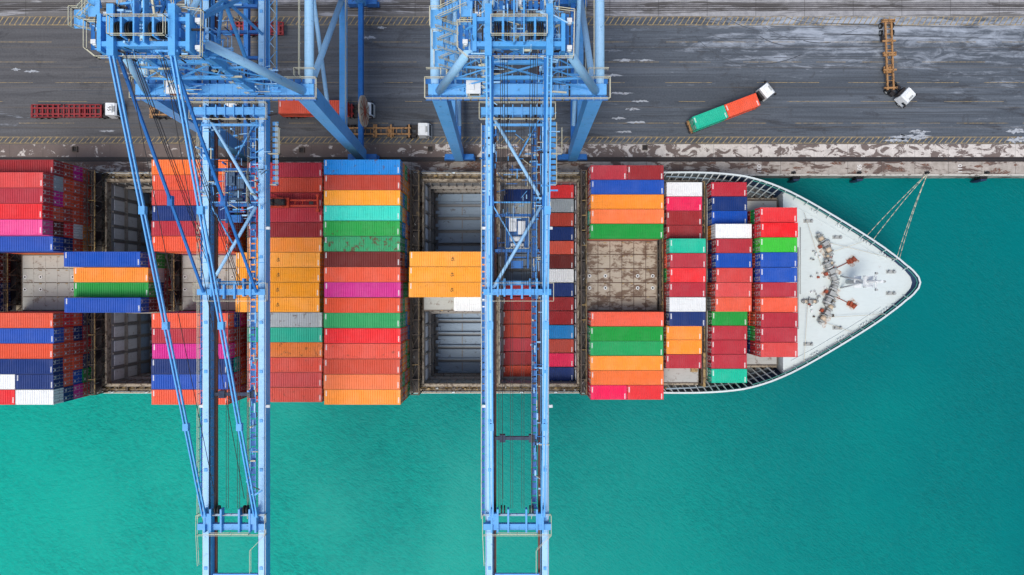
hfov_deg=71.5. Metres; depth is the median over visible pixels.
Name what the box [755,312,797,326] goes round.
shipping container
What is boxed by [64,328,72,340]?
door
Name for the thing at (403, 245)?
shipping container
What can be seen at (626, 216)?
shipping container
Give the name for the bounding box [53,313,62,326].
door
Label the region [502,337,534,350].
shipping container
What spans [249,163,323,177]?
shipping container
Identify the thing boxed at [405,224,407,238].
shipping container
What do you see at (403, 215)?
shipping container
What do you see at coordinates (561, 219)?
shipping container
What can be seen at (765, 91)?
container truck
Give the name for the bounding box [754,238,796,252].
shipping container
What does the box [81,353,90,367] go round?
shipping container
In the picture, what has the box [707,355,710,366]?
door
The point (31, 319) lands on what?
shipping container
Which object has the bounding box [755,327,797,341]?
shipping container
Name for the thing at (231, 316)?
door
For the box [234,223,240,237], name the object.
shipping container
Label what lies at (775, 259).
shipping container
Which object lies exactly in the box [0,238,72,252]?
shipping container
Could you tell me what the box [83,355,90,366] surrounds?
door
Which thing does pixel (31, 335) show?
shipping container
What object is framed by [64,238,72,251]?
door
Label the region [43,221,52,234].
door
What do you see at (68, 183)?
door
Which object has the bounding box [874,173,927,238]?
mooring rope
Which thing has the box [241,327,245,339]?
door
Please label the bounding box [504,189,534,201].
shipping container
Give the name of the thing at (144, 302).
door
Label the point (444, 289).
shipping container
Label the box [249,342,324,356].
shipping container
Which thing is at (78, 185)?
door
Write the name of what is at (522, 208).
shipping container
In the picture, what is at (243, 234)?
door
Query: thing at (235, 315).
door
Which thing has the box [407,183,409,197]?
shipping container
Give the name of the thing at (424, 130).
container truck
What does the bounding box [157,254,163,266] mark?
door
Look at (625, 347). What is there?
shipping container
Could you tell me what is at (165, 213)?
shipping container
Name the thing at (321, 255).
door
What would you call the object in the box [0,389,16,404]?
shipping container
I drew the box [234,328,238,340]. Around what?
door
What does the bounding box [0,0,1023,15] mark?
apron pavement
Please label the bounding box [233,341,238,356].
shipping container
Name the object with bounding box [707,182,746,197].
shipping container
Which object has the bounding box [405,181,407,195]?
shipping container
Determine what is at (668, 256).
door
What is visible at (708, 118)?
shipping container
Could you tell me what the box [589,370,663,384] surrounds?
shipping container
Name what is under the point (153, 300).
door
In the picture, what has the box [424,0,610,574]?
quay crane
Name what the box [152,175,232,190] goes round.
shipping container
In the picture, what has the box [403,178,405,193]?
shipping container
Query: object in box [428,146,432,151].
cable pit
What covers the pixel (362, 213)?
shipping container
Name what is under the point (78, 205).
door
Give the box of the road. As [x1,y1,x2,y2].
[0,16,1023,143]
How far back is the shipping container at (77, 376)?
120.02 m
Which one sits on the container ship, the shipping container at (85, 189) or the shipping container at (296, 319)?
the shipping container at (85, 189)
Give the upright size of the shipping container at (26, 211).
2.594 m
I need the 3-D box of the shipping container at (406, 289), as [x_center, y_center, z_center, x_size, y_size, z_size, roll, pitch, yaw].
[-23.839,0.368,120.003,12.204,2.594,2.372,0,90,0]
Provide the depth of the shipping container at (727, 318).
121.36 m
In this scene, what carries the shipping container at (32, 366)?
on the shipping container at (67, 363)
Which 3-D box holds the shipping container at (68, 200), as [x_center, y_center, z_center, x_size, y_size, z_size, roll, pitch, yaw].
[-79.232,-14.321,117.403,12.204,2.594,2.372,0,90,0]
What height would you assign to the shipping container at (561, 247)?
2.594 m
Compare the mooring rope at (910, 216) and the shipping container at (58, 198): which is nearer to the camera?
the shipping container at (58, 198)
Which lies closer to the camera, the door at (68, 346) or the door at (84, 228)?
the door at (68, 346)
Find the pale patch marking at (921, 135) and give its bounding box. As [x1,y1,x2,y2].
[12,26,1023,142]
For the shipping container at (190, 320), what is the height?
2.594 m
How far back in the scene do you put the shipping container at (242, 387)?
119.94 m
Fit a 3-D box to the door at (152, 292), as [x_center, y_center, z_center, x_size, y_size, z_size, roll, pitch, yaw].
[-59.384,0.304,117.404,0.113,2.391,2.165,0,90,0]
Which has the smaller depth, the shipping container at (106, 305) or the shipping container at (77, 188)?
the shipping container at (106, 305)
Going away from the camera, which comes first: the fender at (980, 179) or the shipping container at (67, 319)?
the shipping container at (67, 319)
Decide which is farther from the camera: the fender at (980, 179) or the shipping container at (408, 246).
the fender at (980, 179)
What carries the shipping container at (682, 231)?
on the container ship
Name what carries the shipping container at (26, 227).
on the shipping container at (58, 229)
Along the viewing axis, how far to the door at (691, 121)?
128.75 m
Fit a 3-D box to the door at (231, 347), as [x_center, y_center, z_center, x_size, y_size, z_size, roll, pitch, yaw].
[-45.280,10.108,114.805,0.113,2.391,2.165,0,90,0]
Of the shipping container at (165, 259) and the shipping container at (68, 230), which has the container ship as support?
the shipping container at (165, 259)
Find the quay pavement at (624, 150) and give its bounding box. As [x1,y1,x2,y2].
[0,144,1023,156]
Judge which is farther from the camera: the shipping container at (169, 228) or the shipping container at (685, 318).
the shipping container at (685, 318)
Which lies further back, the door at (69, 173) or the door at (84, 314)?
the door at (84, 314)
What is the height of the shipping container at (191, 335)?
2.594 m
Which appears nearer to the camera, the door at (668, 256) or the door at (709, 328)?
the door at (668, 256)
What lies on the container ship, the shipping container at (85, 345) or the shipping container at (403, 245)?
the shipping container at (85, 345)
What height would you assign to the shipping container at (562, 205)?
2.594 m
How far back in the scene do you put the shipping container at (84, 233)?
122.17 m
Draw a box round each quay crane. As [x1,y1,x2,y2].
[68,0,379,574]
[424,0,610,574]
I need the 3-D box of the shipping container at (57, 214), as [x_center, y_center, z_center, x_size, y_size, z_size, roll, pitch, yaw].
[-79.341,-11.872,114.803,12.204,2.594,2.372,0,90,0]
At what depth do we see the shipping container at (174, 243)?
113.56 m
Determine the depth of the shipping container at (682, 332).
121.36 m
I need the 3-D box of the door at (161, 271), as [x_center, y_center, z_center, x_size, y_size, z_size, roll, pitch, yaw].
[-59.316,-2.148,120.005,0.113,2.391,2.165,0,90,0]
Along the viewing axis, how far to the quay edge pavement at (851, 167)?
131.45 m
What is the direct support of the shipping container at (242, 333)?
on the shipping container
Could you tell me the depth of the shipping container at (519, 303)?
130.56 m
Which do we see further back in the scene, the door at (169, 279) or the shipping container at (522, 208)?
the shipping container at (522, 208)
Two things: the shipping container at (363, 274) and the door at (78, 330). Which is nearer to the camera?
the shipping container at (363, 274)
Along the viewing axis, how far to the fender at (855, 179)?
131.93 m
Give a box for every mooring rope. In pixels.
[867,175,925,234]
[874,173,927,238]
[897,174,927,255]
[899,179,925,257]
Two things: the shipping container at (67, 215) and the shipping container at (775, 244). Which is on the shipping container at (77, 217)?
the shipping container at (67, 215)
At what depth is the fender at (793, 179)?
131.93 m
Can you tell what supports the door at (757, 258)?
in the shipping container at (775, 259)
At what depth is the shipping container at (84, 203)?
122.11 m
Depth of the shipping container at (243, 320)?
120.30 m
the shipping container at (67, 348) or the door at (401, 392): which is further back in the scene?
the shipping container at (67, 348)
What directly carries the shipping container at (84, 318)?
on the container ship
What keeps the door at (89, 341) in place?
in the shipping container at (85, 345)
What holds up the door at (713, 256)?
in the shipping container at (731, 260)
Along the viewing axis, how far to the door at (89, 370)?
122.37 m
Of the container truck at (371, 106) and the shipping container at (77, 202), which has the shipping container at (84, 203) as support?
the shipping container at (77, 202)
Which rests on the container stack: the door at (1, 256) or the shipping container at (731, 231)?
the shipping container at (731, 231)
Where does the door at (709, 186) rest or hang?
in the shipping container at (726, 189)
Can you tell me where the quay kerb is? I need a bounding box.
[739,174,1023,175]
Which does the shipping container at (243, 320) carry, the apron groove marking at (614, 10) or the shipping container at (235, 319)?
the shipping container at (235, 319)
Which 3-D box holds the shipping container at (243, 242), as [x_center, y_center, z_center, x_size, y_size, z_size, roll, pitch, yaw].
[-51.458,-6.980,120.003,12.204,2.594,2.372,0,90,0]
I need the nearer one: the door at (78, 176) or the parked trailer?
the door at (78, 176)
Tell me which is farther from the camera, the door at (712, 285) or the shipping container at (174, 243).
the door at (712, 285)
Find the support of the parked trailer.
on the road
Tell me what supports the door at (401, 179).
in the shipping container at (363, 182)
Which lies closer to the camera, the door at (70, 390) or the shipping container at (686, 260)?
the door at (70, 390)
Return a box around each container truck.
[31,103,124,119]
[149,102,242,119]
[286,100,374,118]
[347,121,431,139]
[685,80,776,133]
[878,19,916,107]
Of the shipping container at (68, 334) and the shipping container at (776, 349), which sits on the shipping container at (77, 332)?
the shipping container at (68, 334)
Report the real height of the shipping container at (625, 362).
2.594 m
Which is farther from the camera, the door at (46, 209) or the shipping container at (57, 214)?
the shipping container at (57, 214)
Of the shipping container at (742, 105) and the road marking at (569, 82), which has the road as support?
the road marking at (569, 82)
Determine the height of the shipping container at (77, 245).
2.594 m
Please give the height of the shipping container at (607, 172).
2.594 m
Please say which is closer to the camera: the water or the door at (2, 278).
the door at (2, 278)
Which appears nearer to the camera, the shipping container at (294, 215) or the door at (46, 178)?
the door at (46, 178)
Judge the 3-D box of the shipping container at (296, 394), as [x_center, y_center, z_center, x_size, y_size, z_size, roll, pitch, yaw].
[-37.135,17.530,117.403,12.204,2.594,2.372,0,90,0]
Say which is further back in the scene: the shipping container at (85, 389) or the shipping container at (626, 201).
the shipping container at (85, 389)
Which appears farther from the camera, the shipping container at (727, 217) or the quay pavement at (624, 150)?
the quay pavement at (624, 150)
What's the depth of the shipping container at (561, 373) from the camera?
127.56 m
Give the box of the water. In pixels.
[0,178,1023,574]
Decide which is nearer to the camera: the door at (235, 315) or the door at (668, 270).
the door at (235, 315)
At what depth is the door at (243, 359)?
120.07 m
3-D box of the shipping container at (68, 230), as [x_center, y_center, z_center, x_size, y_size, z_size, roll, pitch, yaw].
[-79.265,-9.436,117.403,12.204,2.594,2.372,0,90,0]
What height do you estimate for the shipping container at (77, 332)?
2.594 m
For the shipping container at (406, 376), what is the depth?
120.04 m
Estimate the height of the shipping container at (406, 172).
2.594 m
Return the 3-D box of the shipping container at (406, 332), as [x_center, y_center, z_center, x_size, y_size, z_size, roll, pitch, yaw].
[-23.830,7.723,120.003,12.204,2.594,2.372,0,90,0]
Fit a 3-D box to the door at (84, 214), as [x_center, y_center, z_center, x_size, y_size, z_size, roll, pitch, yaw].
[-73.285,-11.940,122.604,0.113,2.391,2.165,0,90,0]
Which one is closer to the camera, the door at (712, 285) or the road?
the door at (712, 285)
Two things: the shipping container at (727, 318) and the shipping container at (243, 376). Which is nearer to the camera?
the shipping container at (243, 376)
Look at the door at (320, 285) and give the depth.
117.21 m
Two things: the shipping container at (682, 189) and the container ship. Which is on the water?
the container ship
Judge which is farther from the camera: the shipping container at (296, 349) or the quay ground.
the quay ground
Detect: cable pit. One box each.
[72,146,77,151]
[299,147,304,152]
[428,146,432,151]
[642,145,647,149]
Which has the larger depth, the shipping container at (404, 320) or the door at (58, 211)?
the shipping container at (404, 320)
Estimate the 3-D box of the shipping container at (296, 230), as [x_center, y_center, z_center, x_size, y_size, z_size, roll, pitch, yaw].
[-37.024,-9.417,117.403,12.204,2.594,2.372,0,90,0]
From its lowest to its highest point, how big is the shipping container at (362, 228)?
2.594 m
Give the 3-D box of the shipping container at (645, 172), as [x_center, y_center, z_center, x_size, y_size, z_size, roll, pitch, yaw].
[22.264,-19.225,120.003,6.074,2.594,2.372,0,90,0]
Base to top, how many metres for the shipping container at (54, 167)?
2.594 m
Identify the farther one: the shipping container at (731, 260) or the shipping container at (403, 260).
the shipping container at (731, 260)
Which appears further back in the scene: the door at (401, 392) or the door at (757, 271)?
the door at (757, 271)
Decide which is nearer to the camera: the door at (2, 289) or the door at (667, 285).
the door at (667, 285)
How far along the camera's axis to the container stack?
121.53 m
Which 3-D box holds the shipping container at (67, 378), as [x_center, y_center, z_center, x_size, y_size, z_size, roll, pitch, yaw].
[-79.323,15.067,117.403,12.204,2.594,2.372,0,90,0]
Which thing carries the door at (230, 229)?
in the shipping container at (169, 228)
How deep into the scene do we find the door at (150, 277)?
116.91 m
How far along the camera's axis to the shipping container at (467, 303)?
121.36 m
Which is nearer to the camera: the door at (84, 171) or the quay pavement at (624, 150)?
the door at (84, 171)
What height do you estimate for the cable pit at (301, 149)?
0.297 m
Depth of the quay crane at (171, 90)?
94.70 m
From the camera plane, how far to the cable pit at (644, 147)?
131.34 m
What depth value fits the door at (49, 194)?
112.19 m
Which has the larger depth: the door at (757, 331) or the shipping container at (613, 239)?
the shipping container at (613, 239)
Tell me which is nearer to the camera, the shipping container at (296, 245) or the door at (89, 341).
the shipping container at (296, 245)
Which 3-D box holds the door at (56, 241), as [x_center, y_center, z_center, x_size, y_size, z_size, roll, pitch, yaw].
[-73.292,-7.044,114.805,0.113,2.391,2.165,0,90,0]
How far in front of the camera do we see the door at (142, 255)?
114.72 m
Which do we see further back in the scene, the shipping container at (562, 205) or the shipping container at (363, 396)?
the shipping container at (562, 205)
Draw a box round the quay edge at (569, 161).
[0,157,1023,161]
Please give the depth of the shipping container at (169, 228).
113.56 m
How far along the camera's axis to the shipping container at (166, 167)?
113.57 m
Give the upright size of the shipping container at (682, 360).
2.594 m
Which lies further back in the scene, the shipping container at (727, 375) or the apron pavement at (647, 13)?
the apron pavement at (647, 13)
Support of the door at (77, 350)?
in the shipping container at (77, 347)
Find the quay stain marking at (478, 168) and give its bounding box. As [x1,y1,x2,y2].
[73,161,1017,173]
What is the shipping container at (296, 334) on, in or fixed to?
on the container stack
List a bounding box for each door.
[0,255,9,266]
[0,269,9,280]
[0,284,9,295]
[1,298,10,309]
[43,174,52,188]
[43,189,52,203]
[43,205,52,218]
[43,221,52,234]
[53,176,62,190]
[53,207,62,220]
[53,238,62,250]
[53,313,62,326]
[53,344,61,356]
[53,359,61,372]
[54,161,62,175]
[54,192,62,205]
[54,222,63,235]
[54,329,63,341]
[54,374,62,387]
[54,389,62,402]
[63,179,71,192]
[63,209,71,221]
[64,164,72,177]
[64,194,72,207]
[64,224,72,236]
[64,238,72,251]
[64,313,72,325]
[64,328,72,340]
[64,342,72,355]
[64,357,72,370]
[64,372,72,385]
[64,387,73,400]
[73,210,81,223]
[73,313,81,324]
[73,327,81,339]
[73,370,81,383]
[74,167,82,179]
[74,181,81,194]
[74,196,81,208]
[74,225,81,237]
[74,240,82,251]
[74,341,81,353]
[74,355,82,368]
[74,384,82,397]
[83,169,90,181]
[83,184,90,196]
[83,198,90,210]
[83,212,90,224]
[83,226,90,238]
[83,241,90,251]
[83,313,90,323]
[83,326,90,338]
[83,340,90,352]
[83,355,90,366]
[83,368,90,381]
[83,383,88,395]
[140,253,147,265]
[141,299,148,311]
[148,269,154,280]
[149,283,155,295]
[149,298,156,310]
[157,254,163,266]
[158,268,163,280]
[164,269,170,280]
[164,284,170,295]
[229,223,233,235]
[229,314,233,326]
[229,329,233,341]
[229,343,233,356]
[234,313,238,325]
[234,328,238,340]
[235,343,238,355]
[235,358,238,370]
[235,372,238,385]
[240,225,245,237]
[240,240,245,251]
[240,341,245,353]
[241,312,246,324]
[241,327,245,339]
[241,356,245,368]
[241,370,245,382]
[241,385,245,397]
[319,284,322,295]
[320,254,323,265]
[320,269,323,280]
[320,298,323,310]
[400,161,402,174]
[400,176,402,189]
[400,389,402,402]
[664,184,666,196]
[664,227,666,239]
[666,240,669,251]
[666,269,669,280]
[666,284,668,295]
[666,312,668,324]
[667,254,669,266]
[689,118,695,130]
[707,184,710,195]
[707,340,710,352]
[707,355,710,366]
[708,198,711,210]
[708,212,711,224]
[708,312,711,323]
[708,326,711,338]
[708,369,711,381]
[711,225,714,237]
[711,284,714,296]
[711,298,714,309]
[712,240,715,252]
[712,254,715,266]
[712,269,715,281]
[755,209,759,221]
[755,239,759,251]
[755,254,759,265]
[755,269,759,280]
[755,284,759,295]
[755,298,759,310]
[755,328,759,340]
[755,343,760,355]
[756,224,760,237]
[756,313,760,325]
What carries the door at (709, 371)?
in the shipping container at (727, 375)
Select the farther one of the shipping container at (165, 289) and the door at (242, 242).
the shipping container at (165, 289)
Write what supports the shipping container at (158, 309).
on the shipping container at (169, 309)
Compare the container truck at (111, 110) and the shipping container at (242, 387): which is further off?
the container truck at (111, 110)
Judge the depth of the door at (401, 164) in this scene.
114.78 m
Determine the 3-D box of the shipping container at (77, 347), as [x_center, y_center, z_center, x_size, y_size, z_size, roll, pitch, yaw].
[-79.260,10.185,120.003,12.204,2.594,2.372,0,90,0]
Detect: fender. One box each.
[787,176,799,182]
[850,176,863,182]
[971,176,987,182]
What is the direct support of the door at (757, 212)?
in the shipping container at (775, 214)
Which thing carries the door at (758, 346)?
in the shipping container at (776, 349)
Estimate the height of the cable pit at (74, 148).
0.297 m
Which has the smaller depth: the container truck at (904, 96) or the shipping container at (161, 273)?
the shipping container at (161, 273)
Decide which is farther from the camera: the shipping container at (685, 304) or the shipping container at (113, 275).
the shipping container at (685, 304)
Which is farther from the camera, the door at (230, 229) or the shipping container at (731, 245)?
the shipping container at (731, 245)
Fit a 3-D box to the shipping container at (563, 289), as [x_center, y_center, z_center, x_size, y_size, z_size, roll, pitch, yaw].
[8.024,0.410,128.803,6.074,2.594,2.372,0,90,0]
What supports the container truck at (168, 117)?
on the road
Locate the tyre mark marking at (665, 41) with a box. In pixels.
[62,17,1023,124]
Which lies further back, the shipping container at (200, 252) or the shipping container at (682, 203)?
the shipping container at (682, 203)
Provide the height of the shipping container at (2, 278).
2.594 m
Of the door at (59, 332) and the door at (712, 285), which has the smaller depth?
the door at (59, 332)
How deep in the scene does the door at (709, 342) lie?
122.64 m
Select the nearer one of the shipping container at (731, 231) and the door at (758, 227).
the door at (758, 227)
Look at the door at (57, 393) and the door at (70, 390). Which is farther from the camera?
the door at (70, 390)
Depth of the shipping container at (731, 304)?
118.76 m
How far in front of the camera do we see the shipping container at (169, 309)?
122.81 m
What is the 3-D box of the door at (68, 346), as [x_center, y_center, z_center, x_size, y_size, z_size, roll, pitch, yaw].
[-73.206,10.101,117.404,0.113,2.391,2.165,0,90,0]
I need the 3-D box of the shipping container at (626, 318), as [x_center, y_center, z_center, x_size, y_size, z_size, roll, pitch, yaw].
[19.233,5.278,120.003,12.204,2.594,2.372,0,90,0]
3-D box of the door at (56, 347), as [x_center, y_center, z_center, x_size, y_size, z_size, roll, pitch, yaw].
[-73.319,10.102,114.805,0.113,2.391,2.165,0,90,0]
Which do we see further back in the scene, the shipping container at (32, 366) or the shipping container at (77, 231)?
the shipping container at (77, 231)
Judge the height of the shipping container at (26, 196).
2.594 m
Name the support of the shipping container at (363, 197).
on the shipping container
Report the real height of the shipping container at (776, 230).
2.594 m
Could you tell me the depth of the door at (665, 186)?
122.43 m
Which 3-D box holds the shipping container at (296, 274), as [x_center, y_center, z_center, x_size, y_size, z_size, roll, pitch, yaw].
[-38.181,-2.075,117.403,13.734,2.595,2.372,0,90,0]
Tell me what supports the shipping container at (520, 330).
on the container ship
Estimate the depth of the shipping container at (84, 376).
122.07 m
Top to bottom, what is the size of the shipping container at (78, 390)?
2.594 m
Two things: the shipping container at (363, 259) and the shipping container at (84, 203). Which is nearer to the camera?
the shipping container at (363, 259)
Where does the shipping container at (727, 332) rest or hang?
on the container ship
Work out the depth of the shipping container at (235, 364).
116.87 m
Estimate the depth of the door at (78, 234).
119.99 m
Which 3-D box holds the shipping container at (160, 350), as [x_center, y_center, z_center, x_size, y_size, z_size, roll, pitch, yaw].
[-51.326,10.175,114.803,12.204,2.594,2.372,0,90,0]
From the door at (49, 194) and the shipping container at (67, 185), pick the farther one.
the shipping container at (67, 185)
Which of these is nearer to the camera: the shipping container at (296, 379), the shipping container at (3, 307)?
the shipping container at (296, 379)
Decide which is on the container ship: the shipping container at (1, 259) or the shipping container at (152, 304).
the shipping container at (1, 259)
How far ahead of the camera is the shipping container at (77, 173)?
120.04 m
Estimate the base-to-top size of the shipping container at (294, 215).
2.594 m
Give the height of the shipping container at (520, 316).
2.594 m
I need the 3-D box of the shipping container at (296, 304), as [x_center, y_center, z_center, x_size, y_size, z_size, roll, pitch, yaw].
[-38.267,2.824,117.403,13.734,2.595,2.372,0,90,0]
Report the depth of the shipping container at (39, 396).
113.58 m
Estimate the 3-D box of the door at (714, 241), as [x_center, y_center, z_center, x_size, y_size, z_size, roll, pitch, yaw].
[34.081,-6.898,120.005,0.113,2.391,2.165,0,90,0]
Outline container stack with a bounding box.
[243,168,790,396]
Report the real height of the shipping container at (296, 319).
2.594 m
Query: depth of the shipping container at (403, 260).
118.01 m
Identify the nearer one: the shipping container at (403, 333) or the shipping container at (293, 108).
the shipping container at (403, 333)
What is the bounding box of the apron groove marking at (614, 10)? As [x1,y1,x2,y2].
[0,4,1023,10]
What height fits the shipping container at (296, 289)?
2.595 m
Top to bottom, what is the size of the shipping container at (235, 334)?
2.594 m
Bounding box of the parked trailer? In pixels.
[230,22,283,37]
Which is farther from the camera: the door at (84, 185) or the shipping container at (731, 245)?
the door at (84, 185)
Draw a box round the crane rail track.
[0,6,1023,160]
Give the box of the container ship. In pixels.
[0,169,920,395]
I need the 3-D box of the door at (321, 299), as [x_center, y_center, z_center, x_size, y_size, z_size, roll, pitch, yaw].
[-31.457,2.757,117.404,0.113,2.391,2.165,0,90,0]
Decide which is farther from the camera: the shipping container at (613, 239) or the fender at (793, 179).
the fender at (793, 179)
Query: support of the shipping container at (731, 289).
on the container stack
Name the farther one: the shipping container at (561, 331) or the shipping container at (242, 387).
the shipping container at (561, 331)
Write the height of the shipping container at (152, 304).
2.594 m
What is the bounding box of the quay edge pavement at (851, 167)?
[64,162,1023,173]
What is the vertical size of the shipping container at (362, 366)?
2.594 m
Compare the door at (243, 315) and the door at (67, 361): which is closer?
the door at (67, 361)
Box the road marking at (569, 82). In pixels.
[0,17,1023,142]
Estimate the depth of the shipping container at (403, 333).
117.34 m
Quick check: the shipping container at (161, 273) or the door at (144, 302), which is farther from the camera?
the shipping container at (161, 273)
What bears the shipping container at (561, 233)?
on the container ship
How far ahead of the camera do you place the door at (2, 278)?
122.20 m
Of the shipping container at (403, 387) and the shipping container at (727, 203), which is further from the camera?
the shipping container at (727, 203)
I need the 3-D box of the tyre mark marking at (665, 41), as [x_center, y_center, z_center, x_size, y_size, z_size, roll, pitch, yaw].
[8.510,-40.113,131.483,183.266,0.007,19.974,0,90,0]
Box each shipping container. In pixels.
[0,160,63,176]
[0,172,53,189]
[0,188,53,204]
[0,204,52,219]
[0,220,52,235]
[0,236,62,251]
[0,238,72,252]
[0,254,10,267]
[0,268,9,281]
[0,283,9,296]
[0,297,10,310]
[0,312,62,327]
[0,328,63,342]
[0,343,62,358]
[0,358,62,373]
[0,374,15,388]
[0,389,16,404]
[10,239,82,253]
[11,311,82,325]
[15,373,63,388]
[15,388,63,404]
[49,206,62,221]
[52,191,62,206]
[53,175,63,191]
[53,221,63,236]
[58,327,73,341]
[60,356,72,371]
[61,341,73,356]
[61,371,72,386]
[62,385,73,401]
[63,163,73,178]
[63,178,72,193]
[63,193,73,208]
[63,208,72,222]
[63,223,73,237]
[63,312,72,326]
[64,252,148,266]
[64,298,148,312]
[69,326,82,340]
[71,165,82,181]
[71,209,82,224]
[72,224,82,238]
[72,369,81,384]
[73,180,82,195]
[73,340,82,354]
[73,355,82,369]
[74,195,82,210]
[74,268,155,281]
[74,283,155,296]
[74,383,82,398]
[76,297,156,311]
[81,225,90,239]
[81,325,90,339]
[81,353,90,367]
[82,182,90,197]
[82,197,90,211]
[82,211,90,225]
[82,313,90,324]
[82,367,90,382]
[83,168,90,183]
[83,240,90,251]
[83,339,90,353]
[83,382,88,396]
[84,253,164,267]
[148,253,155,266]
[151,221,233,236]
[151,358,233,373]
[151,373,233,388]
[152,160,233,174]
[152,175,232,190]
[152,190,232,205]
[152,206,234,220]
[152,236,234,251]
[152,313,233,327]
[152,328,234,342]
[152,343,234,358]
[152,388,233,404]
[156,268,164,281]
[156,283,163,296]
[157,297,163,311]
[163,312,238,326]
[164,239,240,252]
[164,254,170,267]
[164,268,170,281]
[164,283,170,296]
[164,297,170,310]
[174,239,245,253]
[175,311,246,325]
[232,327,238,341]
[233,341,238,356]
[233,356,240,371]
[233,371,240,386]
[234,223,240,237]
[236,253,323,266]
[236,268,323,281]
[236,283,323,296]
[236,297,323,311]
[238,326,246,340]
[240,213,245,224]
[240,224,245,238]
[240,340,245,354]
[240,355,245,369]
[240,369,245,383]
[240,383,246,399]
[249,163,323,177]
[249,223,323,237]
[249,238,324,252]
[249,312,323,326]
[249,327,323,341]
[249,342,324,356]
[249,357,323,371]
[249,371,323,386]
[249,386,324,401]
[251,178,323,192]
[251,193,324,207]
[251,208,323,222]
[278,100,349,116]
[324,160,402,176]
[324,175,402,191]
[324,190,402,206]
[324,206,402,221]
[324,221,401,236]
[324,236,402,251]
[324,252,402,266]
[324,267,402,281]
[324,282,402,296]
[324,298,402,312]
[324,312,402,327]
[324,328,402,342]
[324,343,402,358]
[324,358,402,373]
[324,373,402,388]
[324,388,402,404]
[329,297,404,311]
[401,327,404,341]
[402,208,405,222]
[402,222,405,237]
[402,238,404,252]
[402,312,405,326]
[402,341,405,356]
[402,356,405,371]
[402,371,404,385]
[402,385,404,400]
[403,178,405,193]
[403,253,404,267]
[405,165,407,181]
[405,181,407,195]
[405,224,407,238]
[405,268,407,281]
[405,283,407,296]
[405,297,407,311]
[405,326,407,340]
[405,369,407,384]
[405,383,407,399]
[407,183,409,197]
[407,197,409,211]
[407,240,409,253]
[407,311,409,324]
[407,353,409,367]
[409,267,484,281]
[409,282,484,296]
[410,252,484,266]
[454,297,484,310]
[502,324,534,336]
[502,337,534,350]
[502,365,534,376]
[503,310,534,323]
[503,351,534,364]
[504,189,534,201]
[504,203,534,213]
[504,297,534,309]
[505,285,533,295]
[549,241,573,254]
[549,255,573,268]
[549,269,573,281]
[549,283,573,295]
[549,297,573,309]
[549,311,573,324]
[549,325,573,338]
[549,339,573,352]
[549,353,573,366]
[549,367,573,380]
[550,185,573,198]
[550,199,573,212]
[550,213,573,226]
[550,227,573,240]
[587,225,658,239]
[588,326,662,340]
[588,355,662,369]
[589,165,626,181]
[589,180,663,195]
[589,195,663,209]
[589,209,663,224]
[589,224,662,238]
[589,311,663,325]
[589,341,662,355]
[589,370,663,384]
[589,383,626,399]
[627,165,663,179]
[627,385,663,399]
[664,182,701,197]
[664,197,701,211]
[664,211,701,225]
[664,225,701,239]
[664,325,701,339]
[664,339,701,353]
[664,353,700,367]
[666,239,705,253]
[666,253,705,267]
[666,268,705,281]
[666,283,705,296]
[666,297,705,311]
[666,311,705,325]
[689,105,727,131]
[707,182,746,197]
[707,197,746,211]
[707,211,746,225]
[707,325,746,339]
[707,339,746,353]
[707,353,746,368]
[707,367,746,382]
[708,311,746,324]
[711,224,751,238]
[711,253,751,267]
[711,283,751,296]
[711,297,751,311]
[712,239,751,253]
[712,268,751,281]
[724,93,759,119]
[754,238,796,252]
[755,207,796,222]
[755,223,797,237]
[755,252,796,266]
[755,268,796,281]
[755,283,796,296]
[755,297,797,311]
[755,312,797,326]
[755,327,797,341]
[755,341,797,356]
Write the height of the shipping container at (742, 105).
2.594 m
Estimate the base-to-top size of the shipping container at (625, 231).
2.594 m
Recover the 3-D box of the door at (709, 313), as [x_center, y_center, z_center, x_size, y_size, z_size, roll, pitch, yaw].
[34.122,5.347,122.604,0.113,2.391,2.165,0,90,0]
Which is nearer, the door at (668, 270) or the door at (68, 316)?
the door at (68, 316)
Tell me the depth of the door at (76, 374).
120.01 m
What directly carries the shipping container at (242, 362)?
on the shipping container
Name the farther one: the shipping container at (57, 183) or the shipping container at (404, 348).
the shipping container at (404, 348)
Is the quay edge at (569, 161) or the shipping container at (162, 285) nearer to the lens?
the shipping container at (162, 285)
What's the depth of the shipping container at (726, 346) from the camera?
121.36 m
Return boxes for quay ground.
[750,176,1023,177]
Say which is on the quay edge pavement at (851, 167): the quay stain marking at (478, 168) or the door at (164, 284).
the quay stain marking at (478, 168)
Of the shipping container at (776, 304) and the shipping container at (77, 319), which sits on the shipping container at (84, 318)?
the shipping container at (77, 319)
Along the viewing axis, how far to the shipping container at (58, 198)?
114.91 m
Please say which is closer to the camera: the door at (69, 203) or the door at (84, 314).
the door at (69, 203)
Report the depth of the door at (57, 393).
114.85 m
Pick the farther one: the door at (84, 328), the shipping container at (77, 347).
the door at (84, 328)
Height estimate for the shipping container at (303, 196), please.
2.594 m
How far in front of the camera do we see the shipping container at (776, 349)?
116.17 m
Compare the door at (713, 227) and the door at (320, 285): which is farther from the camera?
the door at (713, 227)
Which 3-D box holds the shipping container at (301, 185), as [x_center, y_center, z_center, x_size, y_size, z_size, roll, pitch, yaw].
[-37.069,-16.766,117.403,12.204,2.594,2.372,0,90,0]
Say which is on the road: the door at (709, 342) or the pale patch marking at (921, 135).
the pale patch marking at (921, 135)
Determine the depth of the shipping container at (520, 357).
130.56 m
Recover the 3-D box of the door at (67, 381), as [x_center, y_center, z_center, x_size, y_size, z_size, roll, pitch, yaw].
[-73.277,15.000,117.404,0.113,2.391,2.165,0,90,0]
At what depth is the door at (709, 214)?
122.40 m
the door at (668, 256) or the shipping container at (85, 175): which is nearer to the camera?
the door at (668, 256)

